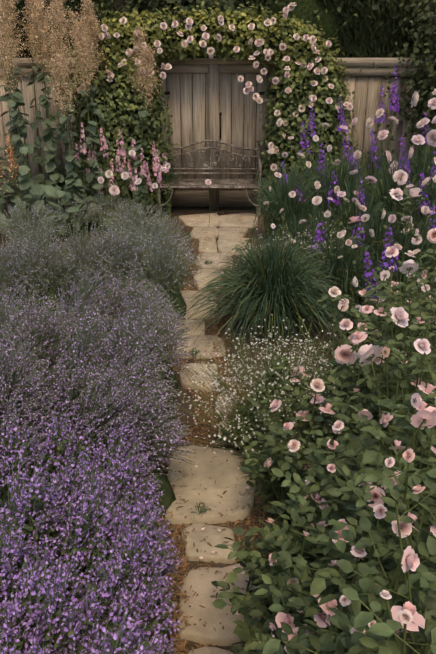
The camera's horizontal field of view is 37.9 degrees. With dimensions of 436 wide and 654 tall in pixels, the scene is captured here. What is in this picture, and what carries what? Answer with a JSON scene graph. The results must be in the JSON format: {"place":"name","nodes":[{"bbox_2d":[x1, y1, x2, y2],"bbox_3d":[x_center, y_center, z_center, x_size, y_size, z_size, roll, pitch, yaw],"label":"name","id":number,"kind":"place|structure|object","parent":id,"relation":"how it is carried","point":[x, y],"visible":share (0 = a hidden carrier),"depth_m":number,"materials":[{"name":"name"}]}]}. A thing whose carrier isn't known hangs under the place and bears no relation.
{"place":"outdoors","nodes":[
{"label":"outdoors","id":0,"kind":"place"},
{"bbox_2d":[165,213,262,653],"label":"flagstone path","id":1,"kind":"structure","parent":0,"point":[206,473],"depth_m":2.74,"materials":[{"name":"beige stone"}]},
{"bbox_2d":[170,212,254,620],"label":"weeds","id":2,"kind":"object","parent":1,"relation":"on","point":[201,557],"visible":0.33,"depth_m":2.88,"materials":[{"name":"green plant"}]},
{"bbox_2d":[0,167,432,653],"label":"ground","id":3,"kind":"structure","parent":0,"point":[176,211],"depth_m":4.23,"materials":[{"name":"soil"}]},
{"bbox_2d":[0,0,163,237],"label":"tall plume plants","id":4,"kind":"object","parent":3,"relation":"on","point":[34,191],"visible":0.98,"depth_m":7.14,"materials":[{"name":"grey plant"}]},
{"bbox_2d":[0,216,186,644],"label":"lavender shade mounds","id":5,"kind":"object","parent":3,"relation":"on","point":[168,497],"visible":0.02,"depth_m":4.64,"materials":[{"name":"plant"}]},
{"bbox_2d":[0,194,205,653],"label":"lavender","id":6,"kind":"object","parent":3,"relation":"on","point":[85,568],"visible":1,"depth_m":2.50,"materials":[{"name":"purple plant"}]},
{"bbox_2d":[69,122,171,225],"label":"foxgloves","id":7,"kind":"object","parent":3,"relation":"on","point":[143,172],"visible":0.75,"depth_m":7.40,"materials":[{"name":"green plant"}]},
{"bbox_2d":[98,150,211,222],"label":"pale pink flowers","id":8,"kind":"object","parent":3,"relation":"on","point":[113,189],"visible":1,"depth_m":7.06,"materials":[{"name":"pink plant"}]},
{"bbox_2d":[0,0,399,154],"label":"trees","id":9,"kind":"object","parent":3,"relation":"on","point":[151,5],"visible":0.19,"depth_m":8.96,"materials":[{"name":"green plant"}]},
{"bbox_2d":[157,140,261,219],"bbox_3d":[-0.103,-1.864,8.023,1.298,0.913,0.569,0,22,1],"label":"iron bench","id":10,"kind":"object","parent":3,"relation":"on","point":[191,183],"visible":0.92,"depth_m":8.11,"materials":[{"name":"brown metal"}]},
{"bbox_2d":[88,17,333,196],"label":"climbing roses","id":11,"kind":"object","parent":3,"relation":"on","point":[198,30],"visible":0.06,"depth_m":7.49,"materials":[{"name":"plant"}]},
{"bbox_2d":[2,0,430,172],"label":"hedge","id":12,"kind":"object","parent":3,"relation":"on","point":[327,21],"visible":0.06,"depth_m":8.72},
{"bbox_2d":[0,58,435,210],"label":"wooden fence","id":13,"kind":"object","parent":3,"relation":"on","point":[216,75],"visible":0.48,"depth_m":8.06,"materials":[{"name":"brown wood"}]},
{"bbox_2d":[159,92,275,177],"bbox_3d":[-0.043,-2.447,8.144,1.800,1.065,0.020,0,22,1],"label":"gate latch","id":14,"kind":"object","parent":13,"relation":"attached to","point":[220,113],"visible":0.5,"depth_m":7.97,"materials":[{"name":"metal"}]},
{"bbox_2d":[156,212,280,653],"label":"mulch flakes","id":15,"kind":"object","parent":3,"relation":"on","point":[179,646],"visible":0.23,"depth_m":2.97,"materials":[{"name":"brown wood"}]},
{"bbox_2d":[65,0,374,204],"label":"rose arch","id":16,"kind":"structure","parent":3,"relation":"on","point":[226,45],"depth_m":7.49,"materials":[{"name":"green plant"}]},
{"bbox_2d":[42,136,435,557],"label":"grass clumps","id":17,"kind":"object","parent":3,"relation":"on","point":[268,283],"visible":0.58,"depth_m":4.52,"materials":[{"name":"green plant"}]},
{"bbox_2d":[174,212,373,481],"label":"small white flowers","id":18,"kind":"object","parent":3,"relation":"on","point":[246,421],"visible":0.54,"depth_m":2.85,"materials":[{"name":"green plant"}]},
{"bbox_2d":[211,188,435,653],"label":"rose shrub","id":19,"kind":"object","parent":3,"relation":"on","point":[360,584],"depth_m":1.71,"materials":[{"name":"green plant"}]},
{"bbox_2d":[265,266,435,614],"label":"pink roses","id":20,"kind":"object","parent":19,"relation":"attached to","point":[267,605],"depth_m":4.05,"materials":[{"name":"pink plant"}]},
{"bbox_2d":[235,89,435,370],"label":"flowers","id":21,"kind":"object","parent":3,"relation":"on","point":[398,174],"visible":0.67,"depth_m":5.22,"materials":[{"name":"pink plant"}]},
{"bbox_2d":[278,65,435,328],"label":"delphiniums","id":22,"kind":"object","parent":3,"relation":"on","point":[394,107],"visible":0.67,"depth_m":5.97,"materials":[{"name":"purple plant"}]},
{"bbox_2d":[317,0,435,108],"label":"conifer hedge","id":23,"kind":"object","parent":3,"relation":"on","point":[366,22],"visible":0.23,"depth_m":8.54,"materials":[{"name":"green plant"}]},
{"bbox_2d":[374,0,435,159],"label":"shrub","id":24,"kind":"object","parent":3,"relation":"on","point":[430,67],"visible":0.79,"depth_m":7.46,"materials":[{"name":"green plant"}]}
]}

